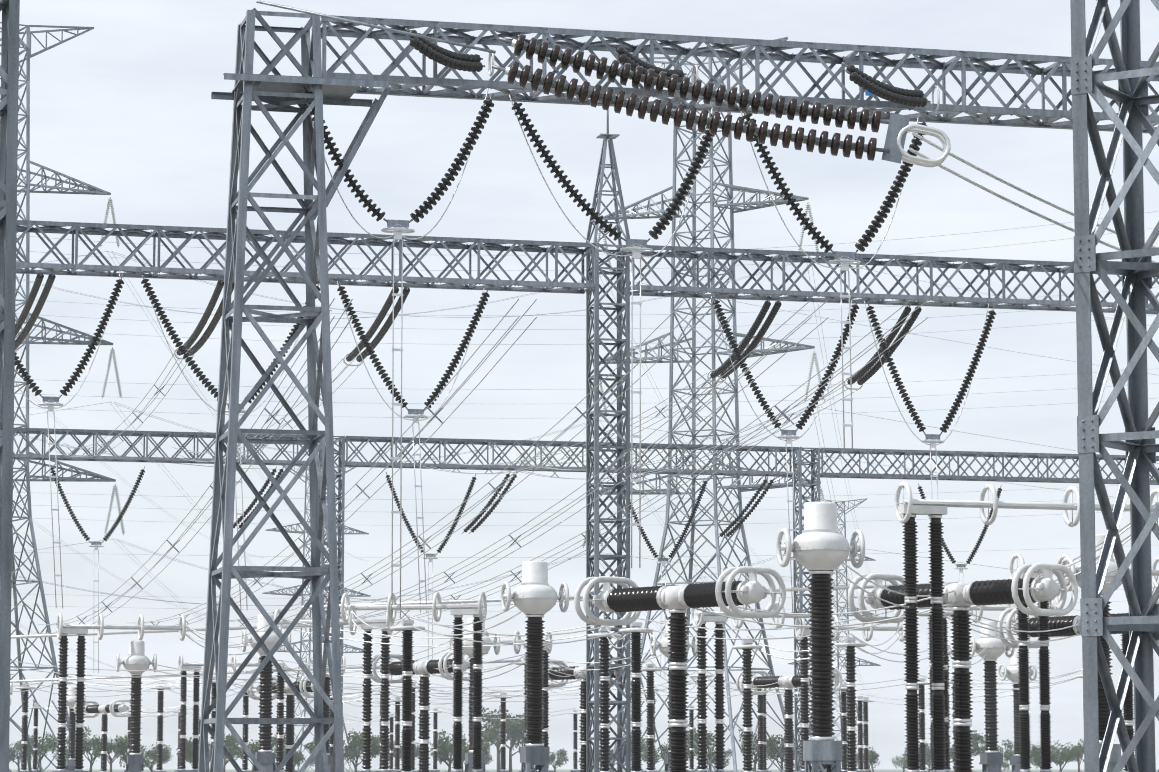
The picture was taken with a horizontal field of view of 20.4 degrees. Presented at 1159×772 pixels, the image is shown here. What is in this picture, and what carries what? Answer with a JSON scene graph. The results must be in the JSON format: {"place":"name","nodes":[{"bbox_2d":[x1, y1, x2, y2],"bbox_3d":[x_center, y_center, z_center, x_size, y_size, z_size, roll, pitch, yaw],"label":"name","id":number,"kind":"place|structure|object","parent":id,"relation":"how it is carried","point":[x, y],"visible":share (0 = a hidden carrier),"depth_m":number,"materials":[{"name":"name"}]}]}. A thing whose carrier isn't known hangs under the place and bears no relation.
{"place":"outdoors","nodes":[
{"label":"outdoors","id":0,"kind":"place"},
{"bbox_2d":[198,8,390,771],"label":"gantry column","id":1,"kind":"structure","parent":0,"point":[277,91],"depth_m":79.13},
{"bbox_2d":[311,15,1158,132],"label":"gantry beam","id":2,"kind":"structure","parent":1,"relation":"attached to","point":[949,112],"depth_m":82.83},
{"bbox_2d":[304,28,939,270],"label":"insulator strings","id":3,"kind":"object","parent":2,"relation":"attached to","point":[473,63],"visible":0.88,"depth_m":81.57},
{"bbox_2d":[262,465,372,771],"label":"pylon","id":4,"kind":"object","parent":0,"point":[310,639],"visible":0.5,"depth_m":636.67,"materials":[{"name":"metal"}]},
{"bbox_2d":[0,0,1158,768],"label":"sky","id":5,"kind":"structure","parent":0,"point":[124,107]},
{"bbox_2d":[9,769,1158,771],"bbox_3d":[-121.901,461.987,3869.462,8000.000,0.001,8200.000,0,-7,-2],"label":"ground","id":6,"kind":"structure","parent":0,"point":[568,770],"depth_m":3678.84,"materials":[{"name":"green plant"}]},
{"bbox_2d":[0,0,19,771],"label":"gantry column","id":7,"kind":"structure","parent":6,"relation":"on","point":[9,66],"depth_m":60.35,"materials":[{"name":"metal"}]},
{"bbox_2d":[9,735,33,770],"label":"tree","id":8,"kind":"object","parent":6,"relation":"on","point":[14,753],"visible":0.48,"depth_m":722.80,"materials":[{"name":"green plant"}]},
{"bbox_2d":[29,732,57,771],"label":"tree","id":9,"kind":"object","parent":6,"relation":"on","point":[50,743],"visible":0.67,"depth_m":576.43,"materials":[{"name":"green plant"}]},
{"bbox_2d":[0,22,115,771],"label":"pylon","id":10,"kind":"object","parent":6,"relation":"on","point":[90,190],"visible":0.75,"depth_m":301.20,"materials":[{"name":"metal"}]},
{"bbox_2d":[66,726,100,771],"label":"tree","id":11,"kind":"object","parent":6,"relation":"on","point":[87,748],"visible":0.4,"depth_m":602.05,"materials":[{"name":"green plant"}]},
{"bbox_2d":[88,734,127,771],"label":"tree","id":12,"kind":"object","parent":6,"relation":"on","point":[122,747],"visible":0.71,"depth_m":546.12,"materials":[{"name":"green plant"}]},
{"bbox_2d":[110,735,143,767],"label":"tree","id":13,"kind":"object","parent":6,"relation":"on","point":[124,758],"visible":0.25,"depth_m":557.93,"materials":[{"name":"green plant"}]},
{"bbox_2d":[141,742,168,771],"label":"tree","id":14,"kind":"object","parent":6,"relation":"on","point":[147,762],"visible":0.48,"depth_m":523.55,"materials":[{"name":"green plant"}]},
{"bbox_2d":[176,737,210,765],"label":"tree","id":15,"kind":"object","parent":6,"relation":"on","point":[188,754],"visible":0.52,"depth_m":552.86,"materials":[{"name":"green plant"}]},
{"bbox_2d":[223,733,241,771],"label":"tree","id":16,"kind":"object","parent":6,"relation":"on","point":[230,742],"visible":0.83,"depth_m":652.95,"materials":[{"name":"green plant"}]},
{"bbox_2d":[238,734,276,771],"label":"tree","id":17,"kind":"object","parent":6,"relation":"on","point":[253,748],"visible":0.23,"depth_m":516.61,"materials":[{"name":"green plant"}]},
{"bbox_2d":[283,743,305,769],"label":"tree","id":18,"kind":"object","parent":6,"relation":"on","point":[298,757],"visible":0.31,"depth_m":605.35,"materials":[{"name":"green plant"}]},
{"bbox_2d":[319,436,344,718],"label":"gantry column","id":19,"kind":"structure","parent":6,"relation":"on","point":[340,465],"depth_m":180.58,"materials":[{"name":"metal"}]},
{"bbox_2d":[343,733,375,771],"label":"tree","id":20,"kind":"object","parent":6,"relation":"on","point":[347,751],"visible":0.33,"depth_m":578.55,"materials":[{"name":"green plant"}]},
{"bbox_2d":[346,729,378,759],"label":"tree","id":21,"kind":"object","parent":6,"relation":"on","point":[358,744],"visible":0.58,"depth_m":575.31,"materials":[{"name":"green plant"}]},
{"bbox_2d":[430,729,468,771],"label":"tree","id":22,"kind":"object","parent":6,"relation":"on","point":[446,745],"visible":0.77,"depth_m":535.25,"materials":[{"name":"green plant"}]},
{"bbox_2d":[461,740,492,765],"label":"tree","id":23,"kind":"object","parent":6,"relation":"on","point":[484,750],"visible":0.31,"depth_m":529.65,"materials":[{"name":"green plant"}]},
{"bbox_2d":[481,705,524,770],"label":"tree","id":24,"kind":"object","parent":6,"relation":"on","point":[488,736],"visible":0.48,"depth_m":713.83,"materials":[{"name":"green plant"}]},
{"bbox_2d":[481,715,524,771],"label":"tree","id":25,"kind":"object","parent":6,"relation":"on","point":[518,729],"visible":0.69,"depth_m":714.74,"materials":[{"name":"green plant"}]},
{"bbox_2d":[548,748,568,771],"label":"tree","id":26,"kind":"object","parent":6,"relation":"on","point":[561,758],"visible":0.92,"depth_m":667.18,"materials":[{"name":"green plant"}]},
{"bbox_2d":[592,37,820,771],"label":"pylon","id":27,"kind":"object","parent":6,"relation":"on","point":[759,204],"visible":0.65,"depth_m":301.18,"materials":[{"name":"metal"}]},
{"bbox_2d":[12,197,1158,694],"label":"line conductors","id":28,"kind":"object","parent":27,"relation":"attached to","point":[116,495],"visible":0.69,"depth_m":326.22,"materials":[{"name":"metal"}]},
{"bbox_2d":[693,731,725,770],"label":"tree","id":29,"kind":"object","parent":6,"relation":"on","point":[709,740],"visible":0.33,"depth_m":552.21,"materials":[{"name":"green plant"}]},
{"bbox_2d":[738,729,769,770],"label":"tree","id":30,"kind":"object","parent":6,"relation":"on","point":[755,760],"visible":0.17,"depth_m":558.44,"materials":[{"name":"green plant"}]},
{"bbox_2d":[766,732,800,769],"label":"tree","id":31,"kind":"object","parent":6,"relation":"on","point":[772,752],"visible":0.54,"depth_m":523.64,"materials":[{"name":"green plant"}]},
{"bbox_2d":[793,447,820,770],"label":"gantry column","id":32,"kind":"structure","parent":6,"relation":"on","point":[800,485],"depth_m":187.16,"materials":[{"name":"metal"}]},
{"bbox_2d":[863,747,879,769],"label":"tree","id":33,"kind":"object","parent":6,"relation":"on","point":[872,758],"visible":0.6,"depth_m":578.19,"materials":[{"name":"green plant"}]},
{"bbox_2d":[970,730,1003,757],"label":"tree","id":34,"kind":"object","parent":6,"relation":"on","point":[976,739],"visible":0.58,"depth_m":597.62,"materials":[{"name":"green plant"}]},
{"bbox_2d":[1029,743,1051,771],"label":"tree","id":35,"kind":"object","parent":6,"relation":"on","point":[1035,754],"visible":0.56,"depth_m":575.48,"materials":[{"name":"green plant"}]},
{"bbox_2d":[1039,740,1074,771],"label":"tree","id":36,"kind":"object","parent":6,"relation":"on","point":[1056,758],"visible":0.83,"depth_m":554.63,"materials":[{"name":"green plant"}]},
{"bbox_2d":[1061,739,1083,771],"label":"tree","id":37,"kind":"object","parent":6,"relation":"on","point":[1078,750],"visible":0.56,"depth_m":689.15,"materials":[{"name":"green plant"}]},
{"bbox_2d":[10,239,1158,722],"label":"yard conductors","id":38,"kind":"object","parent":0,"point":[304,625],"visible":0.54,"depth_m":109.92,"materials":[{"name":"metal"}]},
{"bbox_2d":[13,428,1158,484],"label":"gantry beam","id":39,"kind":"structure","parent":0,"point":[73,433],"depth_m":184.54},
{"bbox_2d":[50,464,1001,675],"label":"gantry strings","id":40,"kind":"object","parent":39,"relation":"attached to","point":[488,513],"visible":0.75,"depth_m":184.04},
{"bbox_2d":[16,220,1158,314],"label":"gantry beam","id":41,"kind":"structure","parent":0,"point":[725,292],"depth_m":114.81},
{"bbox_2d":[14,271,995,447],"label":"gantry strings","id":42,"kind":"object","parent":41,"relation":"attached to","point":[863,375],"visible":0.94,"depth_m":116.01},
{"bbox_2d":[585,77,630,771],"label":"gantry column","id":43,"kind":"structure","parent":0,"point":[596,557],"depth_m":114.31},
{"bbox_2d":[256,0,1157,262],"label":"tension string","id":44,"kind":"object","parent":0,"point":[898,130],"visible":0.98,"depth_m":39.59,"materials":[{"name":"ceramic"}]},
{"bbox_2d":[788,495,880,771],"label":"pylon","id":45,"kind":"object","parent":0,"point":[838,654],"visible":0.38,"depth_m":721.40,"materials":[{"name":"metal"}]},
{"label":"yard gravel","id":46,"kind":"object","parent":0,"visible":0},
{"bbox_2d":[15,683,35,771],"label":"post insulator","id":47,"kind":"object","parent":46,"relation":"on","point":[24,730],"visible":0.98,"depth_m":146.97,"materials":[{"name":"ceramic"}]},
{"bbox_2d":[28,704,42,771],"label":"post insulator","id":48,"kind":"object","parent":46,"relation":"on","point":[35,707],"visible":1,"depth_m":195.21,"materials":[{"name":"ceramic"}]},
{"bbox_2d":[66,687,85,770],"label":"current transformer","id":49,"kind":"object","parent":46,"relation":"on","point":[70,761],"visible":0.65,"depth_m":196.41,"materials":[{"name":"ceramic"}]},
{"bbox_2d":[74,699,130,771],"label":"circuit breaker","id":50,"kind":"object","parent":46,"relation":"on","point":[112,708],"visible":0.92,"depth_m":187.08,"materials":[{"name":"metal"}]},
{"bbox_2d":[51,613,185,771],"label":"disconnector","id":51,"kind":"object","parent":46,"relation":"on","point":[65,630],"visible":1,"depth_m":98.92,"materials":[{"name":"ceramic"}]},
{"bbox_2d":[116,641,156,771],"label":"current transformer","id":52,"kind":"object","parent":46,"relation":"on","point":[136,658],"visible":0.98,"depth_m":125.29,"materials":[{"name":"ceramic"}]},
{"bbox_2d":[151,683,170,771],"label":"post insulator","id":53,"kind":"object","parent":46,"relation":"on","point":[160,726],"visible":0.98,"depth_m":147.16,"materials":[{"name":"ceramic"}]},
{"bbox_2d":[210,677,216,761],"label":"post insulator","id":54,"kind":"object","parent":46,"relation":"on","point":[213,697],"visible":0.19,"depth_m":136.57,"materials":[{"name":"ceramic"}]},
{"bbox_2d":[175,655,260,771],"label":"disconnector","id":55,"kind":"object","parent":46,"relation":"on","point":[183,719],"visible":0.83,"depth_m":134.89,"materials":[{"name":"ceramic"}]},
{"bbox_2d":[236,690,254,771],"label":"post insulator","id":56,"kind":"object","parent":46,"relation":"on","point":[245,728],"visible":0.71,"depth_m":154.12,"materials":[{"name":"ceramic"}]},
{"bbox_2d":[242,614,290,771],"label":"current transformer","id":57,"kind":"object","parent":46,"relation":"on","point":[265,756],"visible":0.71,"depth_m":103.68,"materials":[{"name":"ceramic"}]},
{"bbox_2d":[272,663,292,771],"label":"post insulator","id":58,"kind":"object","parent":46,"relation":"on","point":[280,692],"visible":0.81,"depth_m":119.18,"materials":[{"name":"ceramic"}]},
{"bbox_2d":[247,674,332,771],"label":"circuit breaker","id":59,"kind":"object","parent":46,"relation":"on","point":[304,688],"visible":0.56,"depth_m":137.35,"materials":[{"name":"ceramic"}]},
{"bbox_2d":[305,643,345,771],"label":"current transformer","id":60,"kind":"object","parent":46,"relation":"on","point":[326,709],"visible":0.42,"depth_m":127.66,"materials":[{"name":"ceramic"}]},
{"bbox_2d":[274,609,395,771],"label":"disconnector","id":61,"kind":"object","parent":46,"relation":"on","point":[385,651],"visible":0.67,"depth_m":95.45,"materials":[{"name":"ceramic"}]},
{"bbox_2d":[388,714,395,770],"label":"post insulator","id":62,"kind":"object","parent":46,"relation":"on","point":[391,738],"visible":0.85,"depth_m":229.80,"materials":[{"name":"ceramic"}]},
{"bbox_2d":[389,697,402,771],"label":"post insulator","id":63,"kind":"object","parent":46,"relation":"on","point":[397,729],"visible":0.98,"depth_m":175.01,"materials":[{"name":"ceramic"}]},
{"bbox_2d":[390,620,424,771],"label":"post insulator","id":64,"kind":"object","parent":46,"relation":"on","point":[407,674],"visible":1,"depth_m":84.24,"materials":[{"name":"ceramic"}]},
{"bbox_2d":[341,591,486,771],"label":"disconnector","id":65,"kind":"object","parent":46,"relation":"on","point":[478,611],"visible":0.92,"depth_m":86.67,"materials":[{"name":"ceramic"}]},
{"bbox_2d":[411,682,419,771],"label":"post insulator","id":66,"kind":"object","parent":46,"relation":"on","point":[413,727],"visible":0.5,"depth_m":145.48,"materials":[{"name":"ceramic"}]},
{"bbox_2d":[370,651,482,771],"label":"circuit breaker","id":67,"kind":"object","parent":46,"relation":"on","point":[421,668],"visible":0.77,"depth_m":109.83,"materials":[{"name":"ceramic"}]},
{"bbox_2d":[429,708,441,771],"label":"post insulator","id":68,"kind":"object","parent":46,"relation":"on","point":[435,711],"visible":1,"depth_m":209.69,"materials":[{"name":"ceramic"}]},
{"bbox_2d":[451,617,499,771],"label":"current transformer","id":69,"kind":"object","parent":46,"relation":"on","point":[468,651],"visible":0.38,"depth_m":105.89,"materials":[{"name":"ceramic"}]},
{"bbox_2d":[450,630,554,771],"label":"disconnector","id":70,"kind":"object","parent":46,"relation":"on","point":[547,649],"visible":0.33,"depth_m":111.19,"materials":[{"name":"ceramic"}]},
{"bbox_2d":[497,693,511,771],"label":"post insulator","id":71,"kind":"object","parent":46,"relation":"on","point":[503,736],"visible":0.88,"depth_m":166.29,"materials":[{"name":"ceramic"}]},
{"bbox_2d":[515,657,526,771],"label":"post insulator","id":72,"kind":"object","parent":46,"relation":"on","point":[524,664],"visible":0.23,"depth_m":112.38,"materials":[{"name":"ceramic"}]},
{"bbox_2d":[501,561,568,771],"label":"current transformer","id":73,"kind":"object","parent":46,"relation":"on","point":[534,597],"visible":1,"depth_m":76.85,"materials":[{"name":"ceramic"}]},
{"bbox_2d":[568,710,580,771],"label":"post insulator","id":74,"kind":"object","parent":46,"relation":"on","point":[575,739],"visible":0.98,"depth_m":214.83,"materials":[{"name":"ceramic"}]},
{"bbox_2d":[548,657,641,771],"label":"circuit breaker","id":75,"kind":"object","parent":46,"relation":"on","point":[582,720],"visible":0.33,"depth_m":115.94,"materials":[{"name":"ceramic"}]},
{"bbox_2d":[588,628,620,771],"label":"post insulator","id":76,"kind":"object","parent":46,"relation":"on","point":[604,699],"visible":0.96,"depth_m":88.84,"materials":[{"name":"ceramic"}]},
{"bbox_2d":[619,622,652,771],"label":"post insulator","id":77,"kind":"object","parent":46,"relation":"on","point":[635,630],"visible":1,"depth_m":85.59,"materials":[{"name":"ceramic"}]},
{"bbox_2d":[642,664,662,771],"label":"post insulator","id":78,"kind":"object","parent":46,"relation":"on","point":[650,711],"visible":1,"depth_m":119.60,"materials":[{"name":"ceramic"}]},
{"bbox_2d":[650,620,697,771],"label":"current transformer","id":79,"kind":"object","parent":46,"relation":"on","point":[662,645],"visible":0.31,"depth_m":107.70,"materials":[{"name":"ceramic"}]},
{"bbox_2d":[574,566,785,771],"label":"circuit breaker","id":80,"kind":"object","parent":46,"relation":"on","point":[677,601],"visible":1,"depth_m":64.54,"materials":[{"name":"ceramic"}]},
{"bbox_2d":[686,706,697,771],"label":"post insulator","id":81,"kind":"object","parent":46,"relation":"on","point":[691,734],"visible":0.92,"depth_m":199.97,"materials":[{"name":"ceramic"}]},
{"bbox_2d":[732,640,762,771],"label":"post insulator","id":82,"kind":"object","parent":46,"relation":"on","point":[747,647],"visible":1,"depth_m":97.31,"materials":[{"name":"ceramic"}]},
{"bbox_2d":[689,601,810,771],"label":"disconnector","id":83,"kind":"object","parent":46,"relation":"on","point":[701,618],"visible":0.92,"depth_m":90.67,"materials":[{"name":"ceramic"}]},
{"bbox_2d":[752,688,770,771],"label":"post insulator","id":84,"kind":"object","parent":46,"relation":"on","point":[760,726],"visible":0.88,"depth_m":148.02,"materials":[{"name":"ceramic"}]},
{"bbox_2d":[754,689,772,771],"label":"post insulator","id":85,"kind":"object","parent":46,"relation":"on","point":[765,729],"visible":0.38,"depth_m":150.18,"materials":[{"name":"ceramic"}]},
{"bbox_2d":[736,668,841,771],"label":"circuit breaker","id":86,"kind":"object","parent":46,"relation":"on","point":[789,683],"visible":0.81,"depth_m":128.05,"materials":[{"name":"ceramic"}]},
{"bbox_2d":[776,502,864,771],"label":"current transformer","id":87,"kind":"object","parent":46,"relation":"on","point":[820,548],"visible":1,"depth_m":59.73,"materials":[{"name":"ceramic"}]},
{"bbox_2d":[836,684,847,771],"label":"post insulator","id":88,"kind":"object","parent":46,"relation":"on","point":[844,731],"visible":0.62,"depth_m":148.15,"materials":[{"name":"ceramic"}]},
{"bbox_2d":[793,615,905,771],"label":"disconnector","id":89,"kind":"object","parent":46,"relation":"on","point":[804,676],"visible":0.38,"depth_m":99.61,"materials":[{"name":"ceramic"}]},
{"bbox_2d":[835,637,865,771],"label":"post insulator","id":90,"kind":"object","parent":46,"relation":"on","point":[851,717],"visible":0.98,"depth_m":95.43,"materials":[{"name":"ceramic"}]},
{"bbox_2d":[855,696,868,771],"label":"post insulator","id":91,"kind":"object","parent":46,"relation":"on","point":[859,700],"visible":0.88,"depth_m":173.52,"materials":[{"name":"ceramic"}]},
{"bbox_2d":[863,697,873,771],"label":"post insulator","id":92,"kind":"object","parent":46,"relation":"on","point":[865,733],"visible":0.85,"depth_m":175.82,"materials":[{"name":"ceramic"}]},
{"bbox_2d":[917,678,930,771],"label":"post insulator","id":93,"kind":"object","parent":46,"relation":"on","point":[922,719],"visible":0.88,"depth_m":139.13,"materials":[{"name":"ceramic"}]},
{"bbox_2d":[918,609,952,771],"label":"switch","id":94,"kind":"object","parent":46,"relation":"on","point":[946,613],"visible":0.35,"depth_m":76.06,"materials":[{"name":"ceramic"}]},
{"bbox_2d":[945,645,952,771],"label":"post insulator","id":95,"kind":"object","parent":46,"relation":"on","point":[949,651],"visible":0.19,"depth_m":101.74,"materials":[{"name":"ceramic"}]},
{"bbox_2d":[848,563,1077,771],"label":"circuit breaker","id":96,"kind":"object","parent":46,"relation":"on","point":[1018,591],"visible":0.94,"depth_m":63.48,"materials":[{"name":"ceramic"}]},
{"bbox_2d":[969,621,1014,771],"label":"current transformer","id":97,"kind":"object","parent":46,"relation":"on","point":[991,758],"visible":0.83,"depth_m":108.39,"materials":[{"name":"ceramic"}]},
{"bbox_2d":[941,596,1058,771],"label":"disconnector","id":98,"kind":"object","parent":46,"relation":"on","point":[981,609],"visible":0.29,"depth_m":87.05,"materials":[{"name":"ceramic"}]},
{"bbox_2d":[998,652,1036,771],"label":"current transformer","id":99,"kind":"object","parent":46,"relation":"on","point":[1010,673],"visible":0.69,"depth_m":137.79,"materials":[{"name":"ceramic"}]},
{"bbox_2d":[894,482,1158,771],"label":"disconnector","id":100,"kind":"object","parent":46,"relation":"on","point":[910,508],"visible":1,"depth_m":62.41,"materials":[{"name":"ceramic"}]},
{"bbox_2d":[997,600,1158,648],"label":"circuit breaker","id":101,"kind":"object","parent":46,"relation":"on","point":[1055,622],"visible":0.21,"depth_m":78.62,"materials":[{"name":"metal"}]},
{"bbox_2d":[1009,553,1158,771],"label":"disconnector","id":102,"kind":"object","parent":46,"relation":"on","point":[1044,700],"visible":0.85,"depth_m":77.16,"materials":[{"name":"ceramic"}]},
{"bbox_2d":[1061,534,1131,771],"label":"current transformer","id":103,"kind":"object","parent":46,"relation":"on","point":[1104,716],"visible":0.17,"depth_m":67.92,"materials":[{"name":"metal"}]},
{"bbox_2d":[1070,0,1158,771],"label":"gantry column","id":104,"kind":"structure","parent":46,"relation":"on","point":[1136,268],"depth_m":41.77,"materials":[{"name":"metal"}]},
{"bbox_2d":[1120,633,1134,771],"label":"post insulator","id":105,"kind":"object","parent":46,"relation":"on","point":[1128,711],"visible":0.31,"depth_m":82.92,"materials":[{"name":"ceramic"}]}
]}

